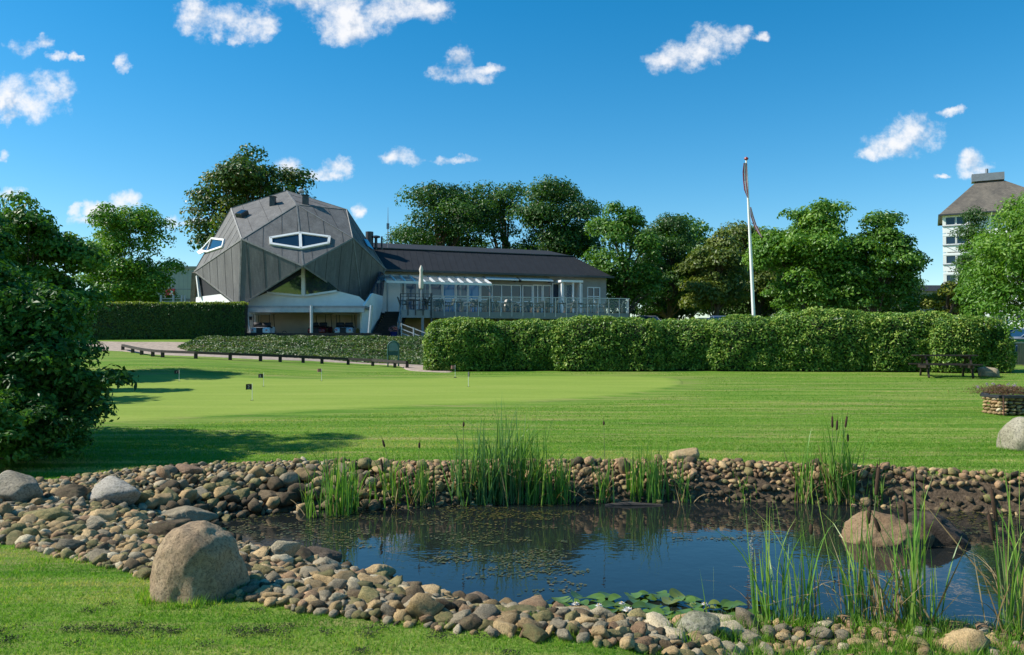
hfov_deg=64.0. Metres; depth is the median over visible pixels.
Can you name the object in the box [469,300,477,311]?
terrace chair
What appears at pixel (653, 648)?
cobble
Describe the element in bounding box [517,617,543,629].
cobble
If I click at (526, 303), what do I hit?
terrace table
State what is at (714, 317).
parked car
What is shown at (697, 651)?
cobble
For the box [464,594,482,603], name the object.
cobble
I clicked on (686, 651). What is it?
cobble
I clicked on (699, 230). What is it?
tree
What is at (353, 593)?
cobble
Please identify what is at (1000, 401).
planter
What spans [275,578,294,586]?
cobble
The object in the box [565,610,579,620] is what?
cobble
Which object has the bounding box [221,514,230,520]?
cobble
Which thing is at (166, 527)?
boulder
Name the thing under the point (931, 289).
building
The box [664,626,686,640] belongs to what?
cobble
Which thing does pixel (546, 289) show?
window
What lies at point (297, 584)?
cobble
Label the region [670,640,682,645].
cobble
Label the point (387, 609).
cobble
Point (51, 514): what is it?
boulder
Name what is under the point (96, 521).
cobble
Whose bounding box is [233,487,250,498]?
boulder
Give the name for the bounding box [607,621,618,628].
cobble
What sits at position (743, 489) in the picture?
cattail plant
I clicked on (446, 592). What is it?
cobble
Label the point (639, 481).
cattail plant
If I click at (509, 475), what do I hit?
cattail plant
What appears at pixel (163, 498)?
cobble
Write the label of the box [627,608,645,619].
boulder
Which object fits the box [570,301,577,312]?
terrace chair
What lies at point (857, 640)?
boulder
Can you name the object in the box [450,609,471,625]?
cobble
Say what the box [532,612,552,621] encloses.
cobble
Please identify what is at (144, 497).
boulder
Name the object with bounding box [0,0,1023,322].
sky
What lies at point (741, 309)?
tree
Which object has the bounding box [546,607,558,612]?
cobble
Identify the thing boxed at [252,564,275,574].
cobble
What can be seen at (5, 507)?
cobble
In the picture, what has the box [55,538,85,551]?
cobble
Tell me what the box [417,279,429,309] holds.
window
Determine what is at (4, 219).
tree
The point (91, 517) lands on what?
cobble
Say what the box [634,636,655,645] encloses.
cobble
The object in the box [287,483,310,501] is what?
cobble
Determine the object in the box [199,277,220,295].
side window
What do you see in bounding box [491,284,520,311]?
window
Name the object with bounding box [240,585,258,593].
cobble
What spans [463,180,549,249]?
tree
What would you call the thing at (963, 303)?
tree
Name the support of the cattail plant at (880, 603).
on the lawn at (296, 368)
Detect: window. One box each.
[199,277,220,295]
[201,237,224,252]
[264,269,300,294]
[269,231,330,249]
[305,269,338,293]
[369,272,384,295]
[401,279,404,309]
[405,279,416,309]
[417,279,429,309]
[430,280,441,310]
[442,280,455,311]
[456,281,467,311]
[468,281,479,311]
[480,281,489,311]
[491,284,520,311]
[522,285,532,311]
[542,285,550,311]
[587,287,599,305]
[942,216,969,225]
[943,235,970,244]
[943,255,958,263]
[943,274,958,282]
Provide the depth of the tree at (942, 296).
51.86 m
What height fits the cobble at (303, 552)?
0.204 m
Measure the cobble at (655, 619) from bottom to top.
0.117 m
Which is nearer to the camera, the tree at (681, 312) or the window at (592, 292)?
the window at (592, 292)
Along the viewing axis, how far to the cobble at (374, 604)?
5.24 m
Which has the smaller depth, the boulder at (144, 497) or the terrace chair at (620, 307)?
the boulder at (144, 497)
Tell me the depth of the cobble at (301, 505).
10.72 m
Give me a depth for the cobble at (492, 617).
5.01 m
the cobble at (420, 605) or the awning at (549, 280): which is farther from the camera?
the awning at (549, 280)
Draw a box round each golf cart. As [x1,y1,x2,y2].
[251,314,275,333]
[308,314,332,336]
[335,314,355,332]
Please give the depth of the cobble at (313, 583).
5.80 m
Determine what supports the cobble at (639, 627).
on the lawn at (296, 368)
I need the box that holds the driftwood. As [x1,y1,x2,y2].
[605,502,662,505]
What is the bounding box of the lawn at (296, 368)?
[0,328,1023,654]
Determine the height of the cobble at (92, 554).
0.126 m
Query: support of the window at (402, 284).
in the clubhouse
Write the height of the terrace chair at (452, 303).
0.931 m
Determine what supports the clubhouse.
on the lawn at (296, 368)
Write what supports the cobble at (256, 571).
on the lawn at (296, 368)
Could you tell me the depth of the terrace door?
59.06 m
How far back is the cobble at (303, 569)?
6.31 m
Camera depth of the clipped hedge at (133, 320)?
45.90 m
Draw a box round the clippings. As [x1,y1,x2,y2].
[0,600,519,654]
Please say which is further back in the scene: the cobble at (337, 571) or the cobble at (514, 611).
the cobble at (337, 571)
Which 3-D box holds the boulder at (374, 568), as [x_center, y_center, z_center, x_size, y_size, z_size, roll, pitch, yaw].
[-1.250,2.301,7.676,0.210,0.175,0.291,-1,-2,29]
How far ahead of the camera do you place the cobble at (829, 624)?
5.77 m
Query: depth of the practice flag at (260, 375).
25.57 m
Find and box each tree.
[0,190,116,352]
[0,214,27,286]
[71,201,188,302]
[178,143,319,303]
[383,179,499,246]
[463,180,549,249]
[502,174,609,263]
[580,201,672,312]
[606,266,695,320]
[623,212,714,319]
[662,212,714,317]
[672,229,753,315]
[690,279,777,323]
[702,219,803,316]
[740,197,862,317]
[777,276,930,319]
[821,209,933,317]
[919,280,966,314]
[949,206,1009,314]
[952,267,1000,322]
[954,191,1023,334]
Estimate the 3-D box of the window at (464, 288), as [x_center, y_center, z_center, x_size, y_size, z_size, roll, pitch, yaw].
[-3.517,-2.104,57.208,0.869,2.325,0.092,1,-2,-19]
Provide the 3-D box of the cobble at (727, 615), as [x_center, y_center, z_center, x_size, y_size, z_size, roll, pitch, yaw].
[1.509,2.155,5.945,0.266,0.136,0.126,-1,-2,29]
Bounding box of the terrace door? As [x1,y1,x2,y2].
[533,285,541,311]
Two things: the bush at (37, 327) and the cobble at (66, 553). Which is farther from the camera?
the bush at (37, 327)
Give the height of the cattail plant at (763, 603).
1.003 m
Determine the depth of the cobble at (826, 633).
5.66 m
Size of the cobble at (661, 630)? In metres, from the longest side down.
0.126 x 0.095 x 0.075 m
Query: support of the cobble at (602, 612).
on the lawn at (296, 368)
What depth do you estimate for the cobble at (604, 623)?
4.94 m
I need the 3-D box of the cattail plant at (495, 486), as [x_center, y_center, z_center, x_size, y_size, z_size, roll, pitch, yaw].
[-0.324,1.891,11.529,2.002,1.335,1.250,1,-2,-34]
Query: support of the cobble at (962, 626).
on the lawn at (296, 368)
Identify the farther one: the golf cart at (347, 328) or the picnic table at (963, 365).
the golf cart at (347, 328)
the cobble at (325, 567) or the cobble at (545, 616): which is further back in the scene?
the cobble at (325, 567)
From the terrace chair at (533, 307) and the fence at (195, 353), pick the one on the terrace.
the terrace chair at (533, 307)
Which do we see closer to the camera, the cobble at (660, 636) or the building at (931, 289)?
the cobble at (660, 636)
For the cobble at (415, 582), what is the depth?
7.11 m
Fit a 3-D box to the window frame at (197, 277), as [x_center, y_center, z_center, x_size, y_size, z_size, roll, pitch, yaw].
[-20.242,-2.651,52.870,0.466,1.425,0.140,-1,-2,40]
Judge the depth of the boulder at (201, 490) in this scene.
10.61 m
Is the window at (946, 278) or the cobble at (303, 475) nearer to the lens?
the cobble at (303, 475)
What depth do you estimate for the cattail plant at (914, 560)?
5.83 m
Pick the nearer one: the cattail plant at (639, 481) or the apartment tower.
the cattail plant at (639, 481)
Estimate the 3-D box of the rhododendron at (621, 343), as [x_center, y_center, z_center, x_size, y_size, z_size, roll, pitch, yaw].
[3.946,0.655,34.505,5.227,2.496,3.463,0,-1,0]
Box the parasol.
[417,265,424,309]
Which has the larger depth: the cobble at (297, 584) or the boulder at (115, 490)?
the boulder at (115, 490)
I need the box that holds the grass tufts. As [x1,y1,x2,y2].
[0,375,1023,654]
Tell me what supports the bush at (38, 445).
on the lawn at (296, 368)
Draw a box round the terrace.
[400,293,629,335]
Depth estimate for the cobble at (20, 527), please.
7.24 m
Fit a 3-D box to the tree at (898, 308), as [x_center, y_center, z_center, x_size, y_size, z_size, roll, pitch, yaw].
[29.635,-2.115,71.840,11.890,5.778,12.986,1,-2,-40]
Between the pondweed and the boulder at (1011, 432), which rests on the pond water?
the pondweed
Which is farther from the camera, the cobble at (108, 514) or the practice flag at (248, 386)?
the practice flag at (248, 386)
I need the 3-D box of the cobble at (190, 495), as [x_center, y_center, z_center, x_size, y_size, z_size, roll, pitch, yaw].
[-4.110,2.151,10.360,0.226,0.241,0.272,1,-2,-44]
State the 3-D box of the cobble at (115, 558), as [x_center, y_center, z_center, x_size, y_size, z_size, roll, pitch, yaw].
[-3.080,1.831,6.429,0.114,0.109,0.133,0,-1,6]
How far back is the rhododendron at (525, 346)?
33.46 m
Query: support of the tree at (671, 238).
on the lawn at (296, 368)
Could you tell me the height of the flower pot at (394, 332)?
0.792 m
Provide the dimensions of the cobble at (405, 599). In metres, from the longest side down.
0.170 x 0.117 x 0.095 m
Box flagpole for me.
[743,157,761,315]
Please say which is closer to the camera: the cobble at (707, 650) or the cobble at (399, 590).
the cobble at (707, 650)
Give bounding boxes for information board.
[387,341,398,365]
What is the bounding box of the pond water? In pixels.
[219,501,1023,627]
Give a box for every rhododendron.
[483,318,576,370]
[547,314,665,371]
[638,316,725,370]
[702,313,813,370]
[770,306,891,371]
[852,310,960,371]
[920,313,1017,372]
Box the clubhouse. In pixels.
[339,231,614,335]
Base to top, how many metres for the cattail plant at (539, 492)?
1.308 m
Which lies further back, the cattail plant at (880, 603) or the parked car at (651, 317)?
the parked car at (651, 317)
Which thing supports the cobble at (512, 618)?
on the lawn at (296, 368)
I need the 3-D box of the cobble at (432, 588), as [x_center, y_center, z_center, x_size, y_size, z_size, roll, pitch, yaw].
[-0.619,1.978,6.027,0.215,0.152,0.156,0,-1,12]
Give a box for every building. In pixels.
[190,187,385,337]
[912,285,943,320]
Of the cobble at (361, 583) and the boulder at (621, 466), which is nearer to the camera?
the cobble at (361, 583)
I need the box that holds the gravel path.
[89,341,452,372]
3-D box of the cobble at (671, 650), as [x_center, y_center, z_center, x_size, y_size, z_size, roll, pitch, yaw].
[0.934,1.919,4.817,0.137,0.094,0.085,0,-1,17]
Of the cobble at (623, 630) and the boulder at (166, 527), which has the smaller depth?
the cobble at (623, 630)
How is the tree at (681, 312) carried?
on the lawn at (296, 368)
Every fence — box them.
[121,344,408,367]
[160,295,189,302]
[246,333,381,338]
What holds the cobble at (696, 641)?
on the lawn at (296, 368)
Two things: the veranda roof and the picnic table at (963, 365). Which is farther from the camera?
the veranda roof
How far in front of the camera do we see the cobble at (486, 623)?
4.89 m
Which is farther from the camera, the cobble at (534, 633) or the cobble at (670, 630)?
the cobble at (670, 630)
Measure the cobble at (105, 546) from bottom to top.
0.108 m
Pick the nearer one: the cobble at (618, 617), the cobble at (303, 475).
the cobble at (618, 617)
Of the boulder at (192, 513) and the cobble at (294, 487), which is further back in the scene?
the cobble at (294, 487)
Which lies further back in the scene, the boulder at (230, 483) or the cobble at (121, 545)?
the boulder at (230, 483)
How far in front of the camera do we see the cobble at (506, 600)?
5.89 m
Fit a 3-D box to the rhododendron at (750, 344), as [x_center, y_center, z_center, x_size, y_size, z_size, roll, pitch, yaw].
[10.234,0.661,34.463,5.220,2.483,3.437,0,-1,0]
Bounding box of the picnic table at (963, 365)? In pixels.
[908,355,982,377]
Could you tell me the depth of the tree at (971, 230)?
74.33 m
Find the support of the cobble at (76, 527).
on the lawn at (296, 368)
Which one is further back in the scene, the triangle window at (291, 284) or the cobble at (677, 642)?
the triangle window at (291, 284)
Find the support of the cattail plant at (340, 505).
in the pond water
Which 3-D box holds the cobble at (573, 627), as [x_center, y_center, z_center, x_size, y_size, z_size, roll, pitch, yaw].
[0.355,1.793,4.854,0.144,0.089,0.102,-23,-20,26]
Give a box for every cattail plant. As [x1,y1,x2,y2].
[290,466,323,517]
[301,438,374,516]
[339,458,374,511]
[361,436,429,510]
[397,438,451,507]
[430,420,482,504]
[440,412,542,505]
[442,426,537,505]
[458,399,544,504]
[496,409,564,503]
[517,416,572,504]
[542,449,591,504]
[579,421,628,503]
[619,435,653,501]
[624,432,671,502]
[662,455,708,503]
[688,512,794,624]
[701,569,723,612]
[729,468,756,502]
[736,500,837,624]
[768,507,976,627]
[772,517,840,622]
[778,428,830,504]
[791,473,969,629]
[796,460,1011,624]
[806,412,888,504]
[806,419,884,504]
[854,460,888,505]
[900,539,1008,629]
[917,427,1023,629]
[950,482,1023,636]
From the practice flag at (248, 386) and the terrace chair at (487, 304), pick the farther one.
the terrace chair at (487, 304)
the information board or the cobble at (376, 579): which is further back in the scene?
the information board
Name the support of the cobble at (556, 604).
on the lawn at (296, 368)
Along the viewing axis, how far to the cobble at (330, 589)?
5.58 m
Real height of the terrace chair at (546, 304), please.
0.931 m
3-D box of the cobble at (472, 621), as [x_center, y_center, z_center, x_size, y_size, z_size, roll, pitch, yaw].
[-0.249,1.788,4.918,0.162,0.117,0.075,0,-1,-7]
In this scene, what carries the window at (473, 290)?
in the clubhouse
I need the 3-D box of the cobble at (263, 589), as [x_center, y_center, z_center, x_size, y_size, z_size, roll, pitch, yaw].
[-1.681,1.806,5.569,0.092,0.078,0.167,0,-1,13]
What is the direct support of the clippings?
on the lawn at (296, 368)
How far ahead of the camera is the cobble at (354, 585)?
5.71 m
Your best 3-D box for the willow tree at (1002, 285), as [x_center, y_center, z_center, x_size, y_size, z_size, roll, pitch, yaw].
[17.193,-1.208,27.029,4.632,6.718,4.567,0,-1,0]
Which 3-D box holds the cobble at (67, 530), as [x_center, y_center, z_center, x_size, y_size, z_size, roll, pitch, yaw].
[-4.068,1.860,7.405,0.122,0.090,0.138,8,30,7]
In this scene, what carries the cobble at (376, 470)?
on the lawn at (296, 368)
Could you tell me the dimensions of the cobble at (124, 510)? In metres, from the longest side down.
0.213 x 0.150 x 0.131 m
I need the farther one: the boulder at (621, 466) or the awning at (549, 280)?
the awning at (549, 280)
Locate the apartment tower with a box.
[938,169,1023,327]
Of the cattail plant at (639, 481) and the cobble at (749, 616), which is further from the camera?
the cattail plant at (639, 481)
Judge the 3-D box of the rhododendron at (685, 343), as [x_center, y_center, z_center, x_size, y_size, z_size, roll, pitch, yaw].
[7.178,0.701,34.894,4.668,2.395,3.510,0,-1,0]
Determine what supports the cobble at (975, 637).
on the lawn at (296, 368)
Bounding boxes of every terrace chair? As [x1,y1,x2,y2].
[420,297,429,309]
[434,299,441,310]
[445,298,454,311]
[462,299,471,311]
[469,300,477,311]
[482,299,490,307]
[494,299,503,311]
[503,300,511,311]
[515,299,524,311]
[528,300,537,311]
[545,300,554,312]
[549,300,558,310]
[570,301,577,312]
[599,301,606,312]
[615,301,623,312]
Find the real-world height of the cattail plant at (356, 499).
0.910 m
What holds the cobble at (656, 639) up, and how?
on the lawn at (296, 368)
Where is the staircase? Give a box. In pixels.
[372,295,405,335]
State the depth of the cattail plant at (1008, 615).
5.80 m
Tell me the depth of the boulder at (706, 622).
5.47 m
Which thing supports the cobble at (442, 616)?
on the lawn at (296, 368)
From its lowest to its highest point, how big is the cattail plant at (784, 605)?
0.961 m
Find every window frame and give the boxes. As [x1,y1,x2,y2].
[196,275,200,296]
[267,267,336,296]
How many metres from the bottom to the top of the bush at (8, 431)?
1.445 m
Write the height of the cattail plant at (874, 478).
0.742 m
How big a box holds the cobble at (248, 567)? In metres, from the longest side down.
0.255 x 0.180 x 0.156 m
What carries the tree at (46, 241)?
on the lawn at (296, 368)
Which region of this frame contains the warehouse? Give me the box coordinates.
[92,266,197,300]
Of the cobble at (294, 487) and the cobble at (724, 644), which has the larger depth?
the cobble at (294, 487)
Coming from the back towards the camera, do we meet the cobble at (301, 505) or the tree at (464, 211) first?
the tree at (464, 211)
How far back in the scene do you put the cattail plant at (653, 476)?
11.50 m
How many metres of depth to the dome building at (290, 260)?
50.24 m
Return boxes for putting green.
[82,374,682,422]
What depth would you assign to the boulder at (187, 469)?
11.14 m
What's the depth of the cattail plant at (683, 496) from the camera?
11.52 m
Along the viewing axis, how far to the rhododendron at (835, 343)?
32.86 m
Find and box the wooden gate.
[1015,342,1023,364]
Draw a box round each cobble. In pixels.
[0,502,11,516]
[0,523,26,534]
[6,530,23,544]
[17,514,38,523]
[29,497,44,504]
[29,505,46,510]
[51,528,71,535]
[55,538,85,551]
[60,548,74,558]
[65,524,86,533]
[81,529,97,537]
[86,515,107,522]
[86,518,104,526]
[86,548,110,561]
[88,508,116,521]
[91,553,107,565]
[92,542,109,549]
[110,554,128,563]
[116,540,137,547]
[120,508,130,513]
[122,528,149,537]
[123,511,149,519]
[126,517,140,525]
[136,567,151,579]
[138,543,152,549]
[143,539,158,544]
[154,493,173,508]
[161,487,179,501]
[176,498,190,505]
[178,489,196,502]
[213,486,229,498]
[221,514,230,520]
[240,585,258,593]
[245,562,251,571]
[250,570,263,575]
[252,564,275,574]
[253,546,268,557]
[254,585,273,596]
[262,592,284,597]
[264,596,277,606]
[271,554,294,563]
[271,566,288,573]
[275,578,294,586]
[279,472,298,486]
[283,586,297,596]
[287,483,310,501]
[293,581,304,587]
[294,562,307,567]
[295,467,318,481]
[296,502,314,511]
[296,545,313,558]
[299,566,320,573]
[304,578,325,588]
[305,554,319,562]
[305,594,318,603]
[313,556,340,566]
[313,574,333,584]
[317,563,341,571]
[317,569,335,576]
[317,586,333,593]
[327,578,347,589]
[328,592,347,600]
[328,600,341,611]
[332,570,357,579]
[334,569,347,573]
[341,561,352,566]
[346,589,360,598]
[348,581,360,589]
[357,572,372,578]
[357,580,372,587]
[358,586,379,602]
[359,576,385,584]
[367,599,381,608]
[372,465,385,474]
[375,571,390,579]
[380,603,396,616]
[385,593,400,600]
[388,575,402,586]
[393,586,405,595]
[401,594,413,603]
[405,584,424,595]
[405,592,444,619]
[407,581,421,585]
[422,584,441,594]
[433,611,452,622]
[435,598,456,610]
[441,589,452,595]
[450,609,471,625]
[452,590,465,598]
[458,604,471,612]
[458,613,482,631]
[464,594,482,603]
[473,604,499,618]
[477,619,493,630]
[487,616,497,620]
[493,620,517,635]
[494,612,518,624]
[495,605,506,610]
[499,597,512,603]
[502,609,521,614]
[504,602,518,607]
[517,612,532,622]
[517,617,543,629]
[518,595,549,607]
[521,623,548,642]
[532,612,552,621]
[536,606,546,610]
[539,610,553,615]
[545,625,553,637]
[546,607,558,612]
[550,618,566,631]
[551,601,565,607]
[555,608,570,618]
[557,628,573,640]
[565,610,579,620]
[565,622,580,635]
[568,606,590,609]
[574,608,593,616]
[575,617,598,623]
[581,622,593,629]
[590,606,616,618]
[591,625,610,639]
[593,621,607,626]
[607,613,625,622]
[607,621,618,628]
[607,629,622,637]
[616,619,629,627]
[616,626,627,634]
[619,635,635,649]
[630,622,647,635]
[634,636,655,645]
[644,611,671,627]
[647,633,669,640]
[649,644,657,654]
[650,636,659,643]
[655,627,665,635]
[661,646,682,654]
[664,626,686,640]
[668,634,678,639]
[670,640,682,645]
[672,613,685,621]
[679,649,695,654]
[686,631,706,644]
[691,639,700,647]
[691,648,703,654]
[700,646,718,654]
[703,634,722,641]
[704,638,721,650]
[707,612,735,621]
[721,641,738,652]
[735,607,759,629]
[735,642,749,654]
[759,641,774,654]
[809,624,832,638]
[817,619,833,627]
[841,614,857,629]
[907,635,929,650]
[909,626,925,637]
[916,646,932,654]
[940,628,990,654]
[947,619,968,627]
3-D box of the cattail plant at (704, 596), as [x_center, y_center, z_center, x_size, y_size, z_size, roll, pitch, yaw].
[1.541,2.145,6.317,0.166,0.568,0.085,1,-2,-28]
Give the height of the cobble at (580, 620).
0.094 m
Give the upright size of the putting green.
0.618 m
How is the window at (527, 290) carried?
in the clubhouse
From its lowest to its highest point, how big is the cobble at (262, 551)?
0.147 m
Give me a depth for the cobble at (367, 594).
5.45 m
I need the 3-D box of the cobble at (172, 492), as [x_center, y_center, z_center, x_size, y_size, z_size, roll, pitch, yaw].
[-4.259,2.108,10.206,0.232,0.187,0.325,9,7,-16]
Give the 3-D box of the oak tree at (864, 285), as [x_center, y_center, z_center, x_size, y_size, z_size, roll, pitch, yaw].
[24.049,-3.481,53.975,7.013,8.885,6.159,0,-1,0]
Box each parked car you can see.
[633,316,660,324]
[709,316,731,319]
[1010,328,1023,337]
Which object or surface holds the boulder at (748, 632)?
on the lawn at (296, 368)
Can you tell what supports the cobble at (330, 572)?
on the lawn at (296, 368)
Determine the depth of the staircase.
51.23 m
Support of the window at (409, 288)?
in the clubhouse
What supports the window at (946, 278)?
in the apartment tower
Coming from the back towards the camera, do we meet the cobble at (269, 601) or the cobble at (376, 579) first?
the cobble at (376, 579)
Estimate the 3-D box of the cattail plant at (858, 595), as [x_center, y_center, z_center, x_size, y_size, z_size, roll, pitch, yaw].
[2.714,1.653,6.104,1.679,1.363,1.121,-1,-2,26]
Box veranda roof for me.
[384,274,491,311]
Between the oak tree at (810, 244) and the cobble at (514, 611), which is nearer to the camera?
the cobble at (514, 611)
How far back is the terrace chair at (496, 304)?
54.74 m
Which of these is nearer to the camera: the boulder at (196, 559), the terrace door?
the boulder at (196, 559)
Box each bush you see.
[0,259,138,459]
[0,387,102,462]
[0,393,36,468]
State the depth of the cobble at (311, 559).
7.20 m
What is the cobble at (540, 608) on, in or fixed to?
on the lawn at (296, 368)
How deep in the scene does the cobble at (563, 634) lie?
4.72 m
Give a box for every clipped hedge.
[75,301,247,339]
[422,316,504,370]
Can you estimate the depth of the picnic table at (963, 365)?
29.56 m
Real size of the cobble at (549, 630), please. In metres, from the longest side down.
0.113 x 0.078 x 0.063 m
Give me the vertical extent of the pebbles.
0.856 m
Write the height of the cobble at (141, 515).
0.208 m
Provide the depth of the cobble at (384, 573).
7.12 m
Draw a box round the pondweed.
[225,503,1023,595]
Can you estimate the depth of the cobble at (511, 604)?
5.45 m
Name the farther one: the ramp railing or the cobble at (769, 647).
the ramp railing
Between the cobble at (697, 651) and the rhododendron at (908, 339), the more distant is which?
the rhododendron at (908, 339)
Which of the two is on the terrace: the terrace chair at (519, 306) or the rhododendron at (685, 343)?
the terrace chair at (519, 306)
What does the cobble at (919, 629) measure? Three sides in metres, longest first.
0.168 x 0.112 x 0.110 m
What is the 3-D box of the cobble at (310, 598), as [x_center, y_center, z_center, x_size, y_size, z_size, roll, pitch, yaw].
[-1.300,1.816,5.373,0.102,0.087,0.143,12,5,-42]
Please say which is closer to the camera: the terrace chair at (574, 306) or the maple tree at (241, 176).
the terrace chair at (574, 306)
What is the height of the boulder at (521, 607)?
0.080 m
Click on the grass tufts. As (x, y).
(866, 649)
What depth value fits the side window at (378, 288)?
52.39 m
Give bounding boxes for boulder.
[0,470,42,502]
[23,507,74,521]
[54,484,87,499]
[88,476,140,505]
[134,492,153,504]
[147,519,191,535]
[150,520,249,604]
[159,505,218,521]
[175,463,203,474]
[194,486,207,499]
[216,479,241,487]
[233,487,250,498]
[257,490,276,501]
[267,540,300,556]
[307,546,342,562]
[365,564,395,576]
[469,591,490,600]
[504,604,536,615]
[557,607,591,612]
[618,457,630,473]
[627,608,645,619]
[669,448,699,460]
[675,610,719,634]
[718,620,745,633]
[739,629,762,641]
[839,510,970,549]
[847,637,865,645]
[977,367,999,377]
[996,416,1023,450]
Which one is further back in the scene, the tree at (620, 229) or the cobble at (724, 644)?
the tree at (620, 229)
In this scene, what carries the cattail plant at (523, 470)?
on the lawn at (296, 368)
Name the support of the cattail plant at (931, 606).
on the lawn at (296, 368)
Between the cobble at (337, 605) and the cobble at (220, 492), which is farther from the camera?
the cobble at (220, 492)
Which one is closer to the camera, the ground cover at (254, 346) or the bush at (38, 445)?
the bush at (38, 445)
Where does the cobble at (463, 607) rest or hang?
on the lawn at (296, 368)
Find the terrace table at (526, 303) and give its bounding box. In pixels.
[521,302,532,311]
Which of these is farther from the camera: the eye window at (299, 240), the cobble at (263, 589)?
the eye window at (299, 240)
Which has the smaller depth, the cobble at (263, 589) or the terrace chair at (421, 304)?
the cobble at (263, 589)
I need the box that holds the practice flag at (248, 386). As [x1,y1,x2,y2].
[246,384,251,389]
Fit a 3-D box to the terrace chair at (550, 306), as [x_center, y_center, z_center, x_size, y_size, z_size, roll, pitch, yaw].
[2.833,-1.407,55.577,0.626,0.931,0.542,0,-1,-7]
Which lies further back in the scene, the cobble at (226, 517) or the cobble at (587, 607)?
the cobble at (226, 517)
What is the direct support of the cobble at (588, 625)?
on the lawn at (296, 368)
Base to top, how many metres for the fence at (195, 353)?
1.163 m
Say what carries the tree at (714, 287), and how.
on the lawn at (296, 368)
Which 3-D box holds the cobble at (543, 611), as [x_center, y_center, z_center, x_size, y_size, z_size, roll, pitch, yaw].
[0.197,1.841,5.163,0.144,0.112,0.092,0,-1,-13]
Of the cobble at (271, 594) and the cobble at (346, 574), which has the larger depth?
the cobble at (346, 574)
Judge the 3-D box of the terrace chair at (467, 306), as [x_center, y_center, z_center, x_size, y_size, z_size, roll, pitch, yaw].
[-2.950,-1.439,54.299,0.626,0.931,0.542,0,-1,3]
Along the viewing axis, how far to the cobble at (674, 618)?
5.95 m
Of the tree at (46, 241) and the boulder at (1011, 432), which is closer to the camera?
the boulder at (1011, 432)
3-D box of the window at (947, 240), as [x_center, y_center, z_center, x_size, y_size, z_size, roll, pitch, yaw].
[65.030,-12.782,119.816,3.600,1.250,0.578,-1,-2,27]
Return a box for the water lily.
[547,588,771,626]
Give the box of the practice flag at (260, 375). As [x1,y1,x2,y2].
[258,373,263,385]
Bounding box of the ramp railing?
[401,323,424,336]
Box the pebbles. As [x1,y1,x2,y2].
[0,454,1023,654]
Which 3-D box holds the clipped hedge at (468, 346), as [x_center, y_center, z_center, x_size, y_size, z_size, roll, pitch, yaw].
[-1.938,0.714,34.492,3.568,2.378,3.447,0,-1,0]
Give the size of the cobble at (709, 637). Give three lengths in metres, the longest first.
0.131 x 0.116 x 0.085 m
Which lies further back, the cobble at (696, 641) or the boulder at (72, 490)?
the boulder at (72, 490)
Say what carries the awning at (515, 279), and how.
attached to the clubhouse
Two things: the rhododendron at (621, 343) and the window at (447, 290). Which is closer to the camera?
the rhododendron at (621, 343)
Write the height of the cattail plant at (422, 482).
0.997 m
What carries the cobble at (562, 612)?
on the lawn at (296, 368)
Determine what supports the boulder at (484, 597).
in the pond water
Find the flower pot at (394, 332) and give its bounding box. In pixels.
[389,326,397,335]
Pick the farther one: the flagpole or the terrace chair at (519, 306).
the terrace chair at (519, 306)
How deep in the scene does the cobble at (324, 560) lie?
7.08 m
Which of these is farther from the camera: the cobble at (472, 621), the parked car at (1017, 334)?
the parked car at (1017, 334)
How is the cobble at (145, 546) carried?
on the lawn at (296, 368)
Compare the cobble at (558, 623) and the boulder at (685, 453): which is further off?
the boulder at (685, 453)
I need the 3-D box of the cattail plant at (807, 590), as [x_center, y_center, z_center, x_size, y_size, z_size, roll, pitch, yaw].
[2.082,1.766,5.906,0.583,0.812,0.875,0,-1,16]
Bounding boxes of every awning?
[484,276,518,281]
[518,277,552,282]
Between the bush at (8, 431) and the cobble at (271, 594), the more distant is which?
the bush at (8, 431)
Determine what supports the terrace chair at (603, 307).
on the terrace
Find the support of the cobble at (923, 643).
on the lawn at (296, 368)
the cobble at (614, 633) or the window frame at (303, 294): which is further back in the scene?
the window frame at (303, 294)
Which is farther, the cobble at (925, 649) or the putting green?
the putting green
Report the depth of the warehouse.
95.16 m
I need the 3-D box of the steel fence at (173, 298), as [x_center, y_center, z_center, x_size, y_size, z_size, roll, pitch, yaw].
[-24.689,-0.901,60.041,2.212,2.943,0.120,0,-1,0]
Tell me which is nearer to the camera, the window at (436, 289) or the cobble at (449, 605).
the cobble at (449, 605)
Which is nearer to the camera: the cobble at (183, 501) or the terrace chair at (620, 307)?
the cobble at (183, 501)
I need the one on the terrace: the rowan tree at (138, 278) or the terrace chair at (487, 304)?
the terrace chair at (487, 304)
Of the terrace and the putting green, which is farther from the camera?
the terrace
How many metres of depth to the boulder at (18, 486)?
9.03 m
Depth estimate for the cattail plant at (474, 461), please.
11.27 m
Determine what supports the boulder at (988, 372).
on the lawn at (296, 368)
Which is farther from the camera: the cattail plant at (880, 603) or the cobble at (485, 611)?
the cattail plant at (880, 603)
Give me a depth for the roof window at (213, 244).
52.27 m
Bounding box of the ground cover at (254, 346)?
[177,334,432,364]
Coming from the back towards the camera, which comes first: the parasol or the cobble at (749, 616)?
the parasol
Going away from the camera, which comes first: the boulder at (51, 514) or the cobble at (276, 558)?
the cobble at (276, 558)
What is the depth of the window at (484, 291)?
57.76 m
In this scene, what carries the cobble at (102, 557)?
on the lawn at (296, 368)

